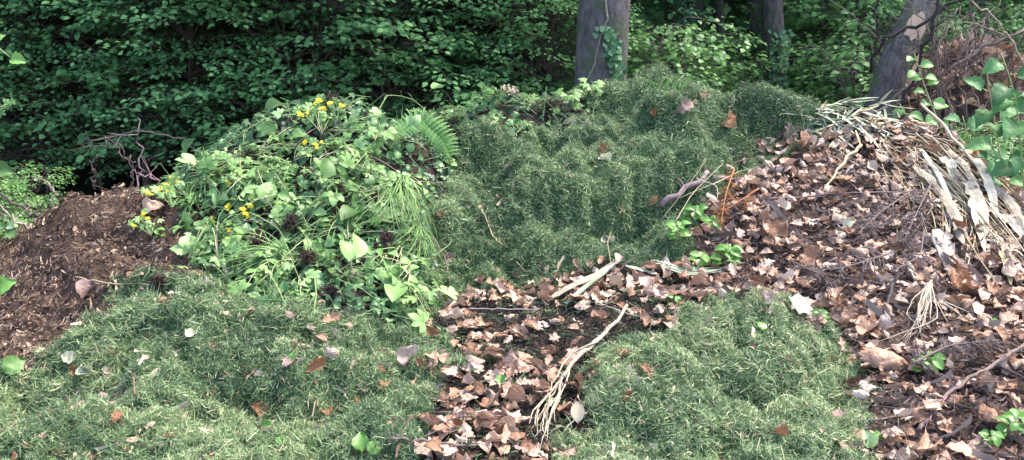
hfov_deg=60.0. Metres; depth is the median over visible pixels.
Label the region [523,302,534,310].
fallen leaf
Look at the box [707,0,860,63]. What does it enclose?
woodland shrub
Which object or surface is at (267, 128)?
green leaf
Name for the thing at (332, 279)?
pulled weed
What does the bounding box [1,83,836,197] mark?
forest floor
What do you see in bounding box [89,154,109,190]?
dead twig
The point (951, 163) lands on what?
husk leaf
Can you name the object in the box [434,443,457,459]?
fallen leaf
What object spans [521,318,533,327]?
fallen leaf
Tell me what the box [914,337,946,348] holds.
fallen leaf
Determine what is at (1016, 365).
fallen leaf
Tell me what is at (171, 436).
fallen leaf
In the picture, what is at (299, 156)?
pulled weed
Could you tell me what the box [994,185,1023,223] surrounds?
husk leaf
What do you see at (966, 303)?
fallen leaf
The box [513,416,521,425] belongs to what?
fallen leaf
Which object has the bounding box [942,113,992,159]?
broad leaved plant
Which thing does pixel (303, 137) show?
weed runner
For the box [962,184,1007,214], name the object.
straw
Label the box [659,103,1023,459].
leaf heap
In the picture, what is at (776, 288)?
fallen leaf
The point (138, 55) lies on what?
woodland shrub
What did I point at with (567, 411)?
fallen leaf
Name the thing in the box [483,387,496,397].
fallen leaf
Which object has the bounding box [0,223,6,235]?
edge weed
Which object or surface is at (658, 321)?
fallen leaf
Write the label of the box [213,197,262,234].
pulled weed
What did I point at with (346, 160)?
pulled weed
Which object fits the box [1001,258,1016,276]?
fallen leaf
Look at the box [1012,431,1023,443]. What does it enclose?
fallen leaf
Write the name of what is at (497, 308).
twig
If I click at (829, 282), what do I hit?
conifer spray
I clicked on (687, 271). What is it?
dry grass
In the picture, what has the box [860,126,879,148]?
long leaf
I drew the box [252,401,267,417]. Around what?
fallen leaf
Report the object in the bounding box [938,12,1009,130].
bramble stem
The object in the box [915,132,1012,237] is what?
straw
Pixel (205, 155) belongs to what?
green leaf
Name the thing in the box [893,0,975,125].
bramble stem
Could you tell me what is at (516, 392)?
fallen leaf
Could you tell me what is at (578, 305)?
fallen leaf
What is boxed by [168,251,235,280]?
pulled weed
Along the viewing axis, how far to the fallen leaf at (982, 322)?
3.98 m
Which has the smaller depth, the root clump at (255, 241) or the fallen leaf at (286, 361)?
the fallen leaf at (286, 361)
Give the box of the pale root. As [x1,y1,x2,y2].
[527,301,628,443]
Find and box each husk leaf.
[916,169,938,185]
[919,149,951,199]
[919,166,948,178]
[919,198,958,205]
[934,183,964,242]
[938,156,958,178]
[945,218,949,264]
[946,149,976,181]
[951,194,971,215]
[962,182,988,236]
[971,222,985,250]
[973,158,998,220]
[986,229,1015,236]
[988,207,1023,237]
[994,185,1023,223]
[999,250,1012,285]
[1006,214,1023,232]
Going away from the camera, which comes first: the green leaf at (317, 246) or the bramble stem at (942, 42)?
the green leaf at (317, 246)
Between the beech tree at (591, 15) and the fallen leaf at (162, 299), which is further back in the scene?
the beech tree at (591, 15)
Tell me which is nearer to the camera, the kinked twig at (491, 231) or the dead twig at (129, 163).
the kinked twig at (491, 231)
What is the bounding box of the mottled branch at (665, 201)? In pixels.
[659,170,743,207]
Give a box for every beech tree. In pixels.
[574,0,629,91]
[762,0,785,89]
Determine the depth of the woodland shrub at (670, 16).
11.32 m
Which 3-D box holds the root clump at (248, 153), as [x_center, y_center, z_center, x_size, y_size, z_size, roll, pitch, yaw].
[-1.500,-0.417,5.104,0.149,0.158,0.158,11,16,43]
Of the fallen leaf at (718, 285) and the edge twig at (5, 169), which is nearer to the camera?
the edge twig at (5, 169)
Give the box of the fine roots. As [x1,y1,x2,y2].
[880,280,967,344]
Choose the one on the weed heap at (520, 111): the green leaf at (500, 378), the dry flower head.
the dry flower head
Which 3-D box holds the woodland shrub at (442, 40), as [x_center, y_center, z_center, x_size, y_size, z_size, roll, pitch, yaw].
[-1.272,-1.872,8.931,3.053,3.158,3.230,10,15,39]
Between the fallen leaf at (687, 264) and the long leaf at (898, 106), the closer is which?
the fallen leaf at (687, 264)
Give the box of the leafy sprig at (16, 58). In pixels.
[0,33,27,63]
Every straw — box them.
[75,276,167,284]
[878,144,913,193]
[898,168,910,212]
[904,132,939,155]
[906,146,960,195]
[908,137,955,153]
[912,159,1002,294]
[914,147,925,212]
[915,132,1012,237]
[919,151,965,182]
[920,134,965,157]
[920,175,1004,235]
[921,150,1021,269]
[923,136,951,150]
[923,159,1005,250]
[924,143,1018,191]
[929,189,935,228]
[932,137,1023,250]
[932,161,1013,241]
[933,155,1018,202]
[938,138,973,155]
[943,170,1018,244]
[957,163,1010,213]
[957,187,978,254]
[959,188,996,242]
[960,149,1023,203]
[960,231,976,293]
[962,153,1019,200]
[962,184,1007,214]
[970,168,1016,219]
[992,222,1023,262]
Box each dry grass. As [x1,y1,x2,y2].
[653,259,722,268]
[655,263,719,270]
[659,263,728,272]
[660,265,729,273]
[668,267,723,274]
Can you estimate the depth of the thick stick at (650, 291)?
4.47 m
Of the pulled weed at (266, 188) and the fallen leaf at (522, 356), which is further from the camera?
the pulled weed at (266, 188)
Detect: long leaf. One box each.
[776,113,812,116]
[819,135,839,152]
[831,130,854,148]
[832,118,863,123]
[842,99,878,102]
[843,118,868,133]
[844,108,862,121]
[847,97,877,100]
[851,115,877,125]
[855,130,861,148]
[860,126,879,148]
[868,117,904,121]
[869,99,901,106]
[875,88,893,107]
[883,103,914,108]
[884,108,886,129]
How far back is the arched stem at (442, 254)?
5.06 m
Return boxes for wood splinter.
[906,261,918,280]
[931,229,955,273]
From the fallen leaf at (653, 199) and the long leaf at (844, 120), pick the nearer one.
the fallen leaf at (653, 199)
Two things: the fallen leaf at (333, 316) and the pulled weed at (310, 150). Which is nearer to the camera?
the fallen leaf at (333, 316)
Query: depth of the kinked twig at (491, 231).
5.22 m
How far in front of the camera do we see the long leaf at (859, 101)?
6.35 m
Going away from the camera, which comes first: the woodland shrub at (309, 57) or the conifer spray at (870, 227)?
the conifer spray at (870, 227)
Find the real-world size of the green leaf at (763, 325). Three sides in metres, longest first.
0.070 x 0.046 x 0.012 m
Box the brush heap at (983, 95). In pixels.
[899,32,1023,144]
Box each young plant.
[553,88,583,112]
[579,78,604,97]
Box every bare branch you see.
[837,0,890,72]
[870,0,958,100]
[880,22,1023,107]
[887,0,961,105]
[930,111,1022,143]
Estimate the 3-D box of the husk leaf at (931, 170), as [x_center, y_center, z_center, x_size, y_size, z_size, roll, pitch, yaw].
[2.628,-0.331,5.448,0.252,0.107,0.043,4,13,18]
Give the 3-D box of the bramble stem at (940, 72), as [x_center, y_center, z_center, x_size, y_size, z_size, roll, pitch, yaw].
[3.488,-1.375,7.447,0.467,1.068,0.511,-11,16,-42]
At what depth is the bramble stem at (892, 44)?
7.39 m
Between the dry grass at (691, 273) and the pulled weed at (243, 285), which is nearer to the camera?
the pulled weed at (243, 285)
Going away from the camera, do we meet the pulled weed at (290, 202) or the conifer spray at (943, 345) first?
the conifer spray at (943, 345)
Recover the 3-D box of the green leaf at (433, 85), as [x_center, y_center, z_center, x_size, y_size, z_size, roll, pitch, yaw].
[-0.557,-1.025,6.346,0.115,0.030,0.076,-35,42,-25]
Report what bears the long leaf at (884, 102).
on the long leaf
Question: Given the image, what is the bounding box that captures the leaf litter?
[11,98,1023,459]
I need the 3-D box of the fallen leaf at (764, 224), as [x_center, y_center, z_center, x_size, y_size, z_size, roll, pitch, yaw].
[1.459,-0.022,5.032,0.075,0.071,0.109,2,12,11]
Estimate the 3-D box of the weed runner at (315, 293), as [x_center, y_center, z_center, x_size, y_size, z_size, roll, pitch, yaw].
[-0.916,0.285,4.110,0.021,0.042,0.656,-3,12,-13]
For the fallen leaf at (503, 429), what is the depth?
3.07 m
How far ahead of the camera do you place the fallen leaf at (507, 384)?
3.51 m
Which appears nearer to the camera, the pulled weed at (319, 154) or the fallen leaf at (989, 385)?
the fallen leaf at (989, 385)
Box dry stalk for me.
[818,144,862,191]
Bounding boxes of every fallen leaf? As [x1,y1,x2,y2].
[70,365,76,375]
[75,279,98,300]
[75,364,92,375]
[82,452,95,458]
[107,410,123,428]
[126,435,139,442]
[141,197,164,213]
[158,297,169,304]
[164,429,177,439]
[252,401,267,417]
[282,352,297,366]
[285,310,295,318]
[306,358,324,371]
[316,333,326,341]
[321,406,332,414]
[322,311,339,322]
[325,347,338,358]
[361,438,372,455]
[374,365,385,371]
[378,380,392,389]
[396,344,418,366]
[413,442,432,459]
[420,412,439,425]
[423,436,445,453]
[426,327,439,336]
[432,423,456,433]
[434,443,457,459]
[436,208,444,215]
[438,425,459,439]
[446,253,454,261]
[446,325,458,335]
[447,306,464,319]
[448,298,465,307]
[449,385,467,397]
[451,417,462,425]
[459,389,479,403]
[460,360,477,373]
[460,421,475,441]
[461,315,485,326]
[461,318,477,328]
[461,408,471,420]
[463,354,484,364]
[463,381,482,391]
[464,308,476,317]
[467,331,481,340]
[467,342,477,351]
[473,411,497,431]
[476,411,492,419]
[478,436,492,453]
[479,347,502,359]
[480,395,493,407]
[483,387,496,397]
[484,345,504,355]
[484,368,498,384]
[484,437,499,445]
[485,421,508,430]
[487,379,503,385]
[487,386,503,400]
[488,289,500,300]
[488,388,498,406]
[489,452,507,459]
[492,333,508,338]
[493,443,509,455]
[494,364,506,376]
[494,377,511,390]
[495,422,518,444]
[496,415,514,426]
[498,388,507,396]
[502,287,517,295]
[502,407,520,417]
[504,382,526,402]
[505,359,517,378]
[510,432,524,440]
[511,294,527,305]
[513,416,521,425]
[515,291,530,295]
[516,377,535,387]
[516,438,534,453]
[517,351,533,364]
[517,357,533,372]
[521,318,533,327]
[522,320,538,329]
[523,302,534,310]
[523,446,547,459]
[525,300,542,307]
[525,443,540,456]
[526,357,544,367]
[537,284,552,297]
[541,344,558,354]
[542,439,563,451]
[545,443,576,457]
[547,372,564,382]
[548,366,558,373]
[557,357,570,364]
[561,403,574,415]
[563,116,574,125]
[563,336,583,352]
[564,372,582,392]
[564,401,572,407]
[565,346,580,356]
[569,293,585,300]
[574,299,591,310]
[596,282,611,289]
[598,143,611,154]
[598,152,611,162]
[601,234,614,244]
[606,274,622,287]
[618,204,624,215]
[624,391,632,401]
[634,285,656,289]
[640,308,651,325]
[640,363,653,380]
[645,274,658,283]
[648,196,657,205]
[650,108,655,116]
[651,318,662,325]
[670,97,693,119]
[670,261,684,269]
[681,255,692,271]
[684,290,702,300]
[690,270,707,285]
[704,287,717,294]
[709,271,731,282]
[710,264,720,274]
[710,276,728,287]
[721,110,736,127]
[760,288,773,301]
[762,219,769,232]
[767,219,787,244]
[773,285,781,295]
[774,424,787,436]
[783,122,799,140]
[785,267,799,275]
[798,279,810,286]
[800,131,812,148]
[800,245,819,264]
[801,276,815,282]
[813,297,834,307]
[817,262,838,267]
[826,286,841,299]
[828,294,844,305]
[831,314,841,324]
[831,409,847,420]
[834,440,856,450]
[838,310,857,322]
[844,305,861,324]
[849,247,868,258]
[853,428,862,439]
[855,319,876,335]
[864,242,885,255]
[866,332,878,337]
[866,369,896,382]
[868,312,881,326]
[876,239,886,251]
[889,240,905,252]
[889,425,902,437]
[892,435,906,442]
[899,423,917,435]
[900,381,929,394]
[904,407,928,425]
[905,261,919,271]
[911,426,942,451]
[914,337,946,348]
[916,270,929,280]
[922,396,941,409]
[929,324,958,338]
[929,421,954,437]
[931,292,949,304]
[932,418,962,425]
[938,322,955,328]
[939,449,950,459]
[949,394,962,409]
[951,268,971,294]
[951,433,981,454]
[952,257,968,269]
[958,297,975,312]
[959,395,978,405]
[961,279,980,288]
[963,285,991,294]
[968,376,997,392]
[975,315,993,329]
[975,369,997,385]
[976,330,1000,347]
[976,352,995,362]
[979,403,1000,422]
[986,280,999,293]
[989,319,1011,342]
[993,297,1006,307]
[996,385,1021,404]
[997,354,1016,362]
[997,377,1017,388]
[999,312,1022,326]
[999,360,1022,374]
[1000,284,1013,298]
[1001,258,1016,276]
[1007,301,1023,311]
[1007,349,1023,364]
[1010,328,1021,334]
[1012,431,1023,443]
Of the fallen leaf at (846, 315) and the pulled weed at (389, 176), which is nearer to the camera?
the fallen leaf at (846, 315)
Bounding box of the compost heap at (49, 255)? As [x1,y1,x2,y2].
[0,181,211,376]
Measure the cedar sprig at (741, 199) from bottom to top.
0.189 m
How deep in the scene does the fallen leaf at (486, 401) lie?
3.38 m
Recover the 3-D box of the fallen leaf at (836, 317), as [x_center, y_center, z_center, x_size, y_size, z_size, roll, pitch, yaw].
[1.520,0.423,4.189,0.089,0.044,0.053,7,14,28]
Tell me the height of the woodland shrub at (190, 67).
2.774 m
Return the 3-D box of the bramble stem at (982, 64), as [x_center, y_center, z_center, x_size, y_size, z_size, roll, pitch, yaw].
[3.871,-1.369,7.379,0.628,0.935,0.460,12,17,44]
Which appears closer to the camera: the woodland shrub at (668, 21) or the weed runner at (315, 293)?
the weed runner at (315, 293)
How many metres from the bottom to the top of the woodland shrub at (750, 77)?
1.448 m
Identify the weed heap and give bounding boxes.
[143,93,469,329]
[423,86,595,161]
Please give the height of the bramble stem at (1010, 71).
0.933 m
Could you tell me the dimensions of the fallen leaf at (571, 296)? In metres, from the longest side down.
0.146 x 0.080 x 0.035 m
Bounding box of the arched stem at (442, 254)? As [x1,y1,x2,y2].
[430,235,449,282]
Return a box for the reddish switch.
[738,191,906,200]
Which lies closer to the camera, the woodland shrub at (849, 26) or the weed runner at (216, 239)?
the weed runner at (216, 239)
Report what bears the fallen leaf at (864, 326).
on the leaf heap at (973, 420)
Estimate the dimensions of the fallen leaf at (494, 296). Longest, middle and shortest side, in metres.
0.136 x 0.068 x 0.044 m
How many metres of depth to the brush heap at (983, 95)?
7.91 m
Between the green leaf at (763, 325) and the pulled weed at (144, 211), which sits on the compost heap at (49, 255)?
the pulled weed at (144, 211)
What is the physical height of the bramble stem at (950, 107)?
0.976 m
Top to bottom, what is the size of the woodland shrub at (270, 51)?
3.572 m
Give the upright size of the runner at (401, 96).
0.239 m
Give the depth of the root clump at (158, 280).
4.18 m
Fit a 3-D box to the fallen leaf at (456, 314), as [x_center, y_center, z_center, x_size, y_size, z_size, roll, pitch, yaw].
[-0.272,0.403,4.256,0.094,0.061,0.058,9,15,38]
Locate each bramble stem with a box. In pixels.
[830,0,932,121]
[883,10,924,123]
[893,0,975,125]
[897,18,953,128]
[901,12,952,116]
[903,6,978,122]
[908,0,986,119]
[908,7,946,117]
[913,5,995,117]
[917,25,950,120]
[918,10,956,123]
[927,15,988,106]
[935,18,984,112]
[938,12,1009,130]
[939,11,1011,121]
[942,6,1010,122]
[962,0,1014,118]
[981,25,1023,90]
[987,40,1023,109]
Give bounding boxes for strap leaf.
[551,261,613,297]
[565,261,616,303]
[625,265,655,273]
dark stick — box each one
[414,383,445,393]
[882,278,897,312]
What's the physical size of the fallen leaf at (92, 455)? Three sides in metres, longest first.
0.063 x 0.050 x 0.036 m
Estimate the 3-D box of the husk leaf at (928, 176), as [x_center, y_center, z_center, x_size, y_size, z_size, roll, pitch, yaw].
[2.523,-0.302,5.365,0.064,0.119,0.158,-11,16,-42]
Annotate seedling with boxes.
[151,227,164,238]
[664,220,691,239]
[667,294,680,304]
[680,203,707,224]
[688,250,710,267]
[701,215,722,230]
[710,244,743,264]
[813,309,828,318]
[911,350,946,373]
[978,429,1004,446]
[995,408,1023,436]
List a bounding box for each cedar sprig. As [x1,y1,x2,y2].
[713,169,741,228]
[714,187,758,220]
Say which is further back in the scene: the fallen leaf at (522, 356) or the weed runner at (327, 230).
the weed runner at (327, 230)
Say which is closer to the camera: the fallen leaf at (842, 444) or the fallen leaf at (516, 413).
the fallen leaf at (842, 444)
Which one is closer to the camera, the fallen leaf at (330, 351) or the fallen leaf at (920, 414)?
the fallen leaf at (920, 414)
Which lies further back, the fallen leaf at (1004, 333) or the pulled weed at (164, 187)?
the pulled weed at (164, 187)
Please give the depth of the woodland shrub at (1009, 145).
6.90 m
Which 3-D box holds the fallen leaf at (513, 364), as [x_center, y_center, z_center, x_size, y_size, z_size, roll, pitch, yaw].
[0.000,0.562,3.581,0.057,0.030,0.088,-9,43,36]
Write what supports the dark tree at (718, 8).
on the forest floor
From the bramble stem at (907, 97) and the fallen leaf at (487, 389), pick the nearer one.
the fallen leaf at (487, 389)
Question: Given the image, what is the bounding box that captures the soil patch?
[400,254,747,459]
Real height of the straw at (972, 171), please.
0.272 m
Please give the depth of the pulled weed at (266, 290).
4.37 m
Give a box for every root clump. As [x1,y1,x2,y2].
[144,271,170,290]
[236,145,263,167]
[244,229,266,253]
[270,210,304,235]
[293,243,319,267]
[314,273,346,309]
[322,84,340,105]
[324,179,348,203]
[365,183,383,202]
[372,227,396,250]
[537,93,562,118]
[805,272,837,302]
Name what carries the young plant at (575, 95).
on the weed heap at (520, 111)
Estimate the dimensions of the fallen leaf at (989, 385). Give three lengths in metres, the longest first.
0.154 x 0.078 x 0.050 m
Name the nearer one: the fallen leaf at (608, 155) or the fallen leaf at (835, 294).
the fallen leaf at (835, 294)
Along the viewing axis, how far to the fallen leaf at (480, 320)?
4.23 m
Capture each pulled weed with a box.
[128,208,163,241]
[139,182,184,213]
[153,173,192,199]
[167,187,214,232]
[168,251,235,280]
[170,235,266,279]
[172,172,217,211]
[173,138,221,189]
[175,151,243,175]
[175,217,249,258]
[177,222,267,272]
[183,163,230,211]
[189,216,255,250]
[192,160,228,189]
[196,154,274,201]
[197,171,243,198]
[210,219,290,280]
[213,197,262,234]
[215,143,262,199]
[215,237,248,280]
[218,141,284,167]
[218,165,296,211]
[220,238,305,284]
[221,166,263,200]
[221,214,267,244]
[226,259,320,298]
[227,220,270,270]
[229,190,318,226]
[232,150,297,199]
[235,261,292,297]
[242,238,300,288]
[247,279,276,305]
[255,113,317,157]
[256,182,346,251]
[259,171,292,204]
[265,97,297,115]
[265,249,333,286]
[268,270,331,309]
[272,199,341,265]
[273,196,300,216]
[281,217,337,268]
[287,161,341,222]
[287,237,335,269]
[288,148,313,177]
[288,268,324,298]
[289,135,330,164]
[290,229,327,255]
[291,94,346,140]
[293,207,341,249]
[300,209,362,253]
[303,132,386,187]
[303,165,385,206]
[306,96,345,126]
[306,172,382,211]
[308,131,361,156]
[313,145,382,184]
[318,107,421,162]
[320,158,376,244]
[324,115,397,157]
[325,141,396,185]
[326,258,377,286]
[327,244,387,284]
[328,222,367,261]
[329,156,385,227]
[336,148,372,181]
[336,196,411,240]
[336,261,399,289]
[339,240,429,299]
[344,188,381,229]
[347,170,403,208]
[351,189,421,236]
[352,233,432,319]
[362,182,429,225]
[365,150,397,178]
[372,210,418,254]
[375,202,440,251]
[381,167,439,206]
[381,239,443,291]
[382,201,456,259]
[384,174,441,210]
[388,106,406,154]
[391,280,457,340]
[394,224,448,272]
[407,108,435,114]
[424,105,451,115]
[430,110,466,121]
[438,105,461,120]
[439,104,465,118]
[443,134,459,165]
[458,98,481,125]
[471,83,508,103]
[471,92,529,104]
[483,109,511,123]
[505,112,546,130]
[512,120,543,146]
[521,93,557,114]
[567,83,611,97]
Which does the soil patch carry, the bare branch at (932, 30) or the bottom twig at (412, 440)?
the bottom twig at (412, 440)
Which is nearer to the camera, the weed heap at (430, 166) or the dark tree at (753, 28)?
the weed heap at (430, 166)
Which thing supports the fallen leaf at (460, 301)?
on the leaf litter
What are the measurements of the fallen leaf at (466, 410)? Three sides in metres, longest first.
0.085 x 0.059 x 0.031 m
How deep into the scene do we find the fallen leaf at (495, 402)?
3.43 m
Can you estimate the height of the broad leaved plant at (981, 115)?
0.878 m
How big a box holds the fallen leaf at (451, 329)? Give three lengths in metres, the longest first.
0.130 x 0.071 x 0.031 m
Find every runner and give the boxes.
[210,113,305,154]
[216,225,217,257]
[239,219,278,225]
[268,273,290,317]
[289,125,320,150]
[311,225,341,238]
[313,276,316,314]
[358,231,411,238]
[369,155,410,184]
[380,90,428,114]
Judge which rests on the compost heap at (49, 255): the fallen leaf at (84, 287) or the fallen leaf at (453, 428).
the fallen leaf at (84, 287)
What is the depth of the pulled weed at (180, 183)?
5.02 m
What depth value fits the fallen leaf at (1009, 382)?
3.52 m
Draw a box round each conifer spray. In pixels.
[791,261,839,293]
[801,244,888,281]
[851,189,909,242]
[888,228,940,281]
[892,181,944,250]
[906,333,1005,376]
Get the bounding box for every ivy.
[586,0,628,83]
[676,0,702,42]
[765,29,793,90]
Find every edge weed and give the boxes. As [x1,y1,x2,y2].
[0,219,17,239]
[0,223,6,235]
[11,220,26,237]
[958,135,996,160]
[973,149,996,160]
[987,137,1004,176]
[995,144,1020,178]
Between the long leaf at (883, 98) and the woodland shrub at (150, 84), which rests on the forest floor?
the woodland shrub at (150, 84)
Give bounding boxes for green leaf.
[0,276,16,294]
[0,355,25,374]
[60,350,82,363]
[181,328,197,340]
[197,152,208,161]
[258,420,272,428]
[261,121,275,135]
[271,200,292,224]
[272,108,291,118]
[275,435,283,443]
[285,128,306,137]
[288,352,294,360]
[312,233,335,261]
[352,432,368,459]
[364,123,383,138]
[365,266,387,284]
[366,440,379,459]
[427,297,438,305]
[429,82,440,91]
[495,375,504,382]
[757,322,766,334]
[838,218,855,229]
[862,429,878,450]
[874,430,884,439]
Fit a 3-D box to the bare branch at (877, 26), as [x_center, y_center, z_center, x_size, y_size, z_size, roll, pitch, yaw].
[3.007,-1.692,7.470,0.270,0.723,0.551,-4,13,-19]
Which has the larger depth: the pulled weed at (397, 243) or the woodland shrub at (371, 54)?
the woodland shrub at (371, 54)
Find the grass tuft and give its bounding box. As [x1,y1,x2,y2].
[625,73,698,91]
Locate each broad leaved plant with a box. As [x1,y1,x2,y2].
[892,104,929,125]
[906,53,948,132]
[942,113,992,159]
[962,73,1023,187]
[981,53,1023,189]
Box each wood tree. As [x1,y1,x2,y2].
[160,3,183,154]
[664,0,675,70]
[790,4,805,93]
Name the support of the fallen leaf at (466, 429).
on the leaf litter
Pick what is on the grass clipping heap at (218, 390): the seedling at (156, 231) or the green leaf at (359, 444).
the green leaf at (359, 444)
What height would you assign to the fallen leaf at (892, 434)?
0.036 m
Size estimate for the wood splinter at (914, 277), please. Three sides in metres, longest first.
0.151 x 0.034 x 0.014 m
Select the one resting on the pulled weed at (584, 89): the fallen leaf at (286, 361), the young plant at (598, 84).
the young plant at (598, 84)
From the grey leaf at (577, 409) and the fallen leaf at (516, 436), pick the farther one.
the grey leaf at (577, 409)
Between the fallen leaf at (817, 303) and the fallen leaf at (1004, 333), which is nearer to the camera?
the fallen leaf at (1004, 333)
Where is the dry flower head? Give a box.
[495,84,519,104]
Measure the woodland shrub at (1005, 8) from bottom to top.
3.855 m
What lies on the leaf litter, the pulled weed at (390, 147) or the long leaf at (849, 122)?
the long leaf at (849, 122)
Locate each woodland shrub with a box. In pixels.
[0,0,131,189]
[0,0,165,191]
[0,0,191,190]
[0,0,259,180]
[0,0,272,188]
[0,1,165,165]
[0,10,140,171]
[0,15,60,156]
[0,160,78,239]
[0,161,45,244]
[48,1,289,153]
[63,0,326,184]
[85,0,364,154]
[146,0,422,158]
[147,12,353,140]
[181,1,410,136]
[204,0,468,122]
[239,0,477,104]
[240,0,534,125]
[294,0,537,119]
[335,0,576,121]
[369,0,577,106]
[395,0,578,119]
[428,0,665,100]
[436,0,658,106]
[508,0,714,84]
[515,0,659,93]
[570,10,757,93]
[627,0,711,76]
[627,16,777,94]
[634,0,796,76]
[651,61,763,93]
[671,57,763,91]
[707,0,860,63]
[711,0,946,107]
[711,69,789,91]
[722,0,960,107]
[738,0,883,99]
[761,30,930,112]
[783,2,935,81]
[785,0,993,106]
[863,0,1023,83]
[883,0,1023,55]
[927,0,1021,53]
[934,0,1023,52]
[939,19,1023,53]
[940,121,1023,160]
[940,128,992,144]
[951,116,1023,150]
[958,131,1023,150]
[986,0,1023,52]
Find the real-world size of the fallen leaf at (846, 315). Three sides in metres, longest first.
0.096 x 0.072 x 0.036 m
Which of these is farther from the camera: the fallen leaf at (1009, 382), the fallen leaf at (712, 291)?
the fallen leaf at (712, 291)
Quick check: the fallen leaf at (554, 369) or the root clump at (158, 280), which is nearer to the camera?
the fallen leaf at (554, 369)
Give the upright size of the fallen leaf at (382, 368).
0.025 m
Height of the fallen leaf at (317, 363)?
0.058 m
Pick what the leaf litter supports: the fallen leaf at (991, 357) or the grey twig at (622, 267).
the grey twig at (622, 267)
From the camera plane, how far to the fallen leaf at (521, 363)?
3.70 m
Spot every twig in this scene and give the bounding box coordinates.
[0,98,15,117]
[0,160,15,176]
[0,192,37,216]
[0,195,42,229]
[31,175,59,206]
[69,137,135,163]
[82,130,195,154]
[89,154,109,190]
[96,118,144,188]
[104,135,157,187]
[130,158,159,188]
[381,426,484,446]
[421,398,506,436]
[466,308,536,309]
[480,209,510,247]
[589,293,652,319]
[608,257,635,274]
[729,156,818,163]
[787,265,905,288]
[918,373,999,430]
[926,320,1023,378]
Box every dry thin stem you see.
[661,159,706,220]
[675,168,717,221]
[680,170,740,197]
[696,178,717,200]
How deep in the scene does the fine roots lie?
4.18 m
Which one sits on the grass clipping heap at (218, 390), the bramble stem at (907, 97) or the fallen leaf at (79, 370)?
the fallen leaf at (79, 370)
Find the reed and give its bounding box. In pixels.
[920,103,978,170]
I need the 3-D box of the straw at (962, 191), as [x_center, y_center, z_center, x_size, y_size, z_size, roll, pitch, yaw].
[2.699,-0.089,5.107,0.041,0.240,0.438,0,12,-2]
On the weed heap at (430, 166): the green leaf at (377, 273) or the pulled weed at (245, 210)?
the green leaf at (377, 273)
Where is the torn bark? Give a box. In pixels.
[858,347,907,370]
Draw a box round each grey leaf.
[571,402,584,422]
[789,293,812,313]
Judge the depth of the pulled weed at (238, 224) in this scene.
4.75 m
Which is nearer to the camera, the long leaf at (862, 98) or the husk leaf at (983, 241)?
the husk leaf at (983, 241)
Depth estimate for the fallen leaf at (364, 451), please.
3.11 m
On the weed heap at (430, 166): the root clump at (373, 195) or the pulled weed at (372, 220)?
the pulled weed at (372, 220)
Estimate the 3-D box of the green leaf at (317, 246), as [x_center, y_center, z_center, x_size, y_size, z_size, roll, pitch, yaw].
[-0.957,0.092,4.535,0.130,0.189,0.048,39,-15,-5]
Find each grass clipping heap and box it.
[0,260,485,459]
[394,60,851,319]
[532,284,908,459]
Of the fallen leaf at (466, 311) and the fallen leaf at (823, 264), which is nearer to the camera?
the fallen leaf at (466, 311)
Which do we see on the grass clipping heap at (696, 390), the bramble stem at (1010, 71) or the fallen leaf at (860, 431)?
the fallen leaf at (860, 431)
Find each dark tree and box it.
[682,0,702,64]
[712,0,725,91]
[746,0,761,85]
[964,0,977,24]
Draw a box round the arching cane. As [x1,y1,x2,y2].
[970,0,1023,64]
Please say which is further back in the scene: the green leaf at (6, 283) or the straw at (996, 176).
the straw at (996, 176)
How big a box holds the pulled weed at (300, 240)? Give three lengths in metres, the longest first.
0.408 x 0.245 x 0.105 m
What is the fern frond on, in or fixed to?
on the weed heap at (430, 166)
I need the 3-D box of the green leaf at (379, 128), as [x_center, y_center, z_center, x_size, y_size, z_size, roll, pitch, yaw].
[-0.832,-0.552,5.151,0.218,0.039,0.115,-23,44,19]
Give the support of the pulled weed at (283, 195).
on the weed heap at (430, 166)
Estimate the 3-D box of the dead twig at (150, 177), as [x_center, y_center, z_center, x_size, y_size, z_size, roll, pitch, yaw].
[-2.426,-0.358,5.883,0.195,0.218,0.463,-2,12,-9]
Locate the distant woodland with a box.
[288,0,1023,88]
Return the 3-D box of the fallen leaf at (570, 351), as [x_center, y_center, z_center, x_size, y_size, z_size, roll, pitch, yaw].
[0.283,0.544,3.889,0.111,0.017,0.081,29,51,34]
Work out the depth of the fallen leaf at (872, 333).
4.02 m
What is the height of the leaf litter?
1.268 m
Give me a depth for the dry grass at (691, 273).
4.78 m
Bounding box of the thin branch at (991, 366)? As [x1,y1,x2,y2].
[868,341,1023,428]
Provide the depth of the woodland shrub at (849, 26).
10.36 m
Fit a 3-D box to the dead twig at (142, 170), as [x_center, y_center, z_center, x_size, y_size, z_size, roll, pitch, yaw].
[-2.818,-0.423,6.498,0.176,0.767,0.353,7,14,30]
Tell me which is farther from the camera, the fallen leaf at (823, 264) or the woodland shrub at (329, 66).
the woodland shrub at (329, 66)
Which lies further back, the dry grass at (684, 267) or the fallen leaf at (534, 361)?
the dry grass at (684, 267)
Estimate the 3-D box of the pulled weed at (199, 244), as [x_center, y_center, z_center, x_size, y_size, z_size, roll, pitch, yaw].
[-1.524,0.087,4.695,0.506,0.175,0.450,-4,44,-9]
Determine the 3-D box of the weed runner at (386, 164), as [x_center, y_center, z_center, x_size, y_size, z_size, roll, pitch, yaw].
[-0.701,-0.339,5.145,0.250,0.194,0.016,0,12,0]
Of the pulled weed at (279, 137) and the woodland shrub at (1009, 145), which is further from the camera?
the woodland shrub at (1009, 145)
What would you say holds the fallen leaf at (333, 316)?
on the grass clipping heap at (218, 390)
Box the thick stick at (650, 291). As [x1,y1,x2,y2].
[643,287,720,295]
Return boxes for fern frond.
[387,106,459,161]
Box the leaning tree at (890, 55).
[864,0,936,118]
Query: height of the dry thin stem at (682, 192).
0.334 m

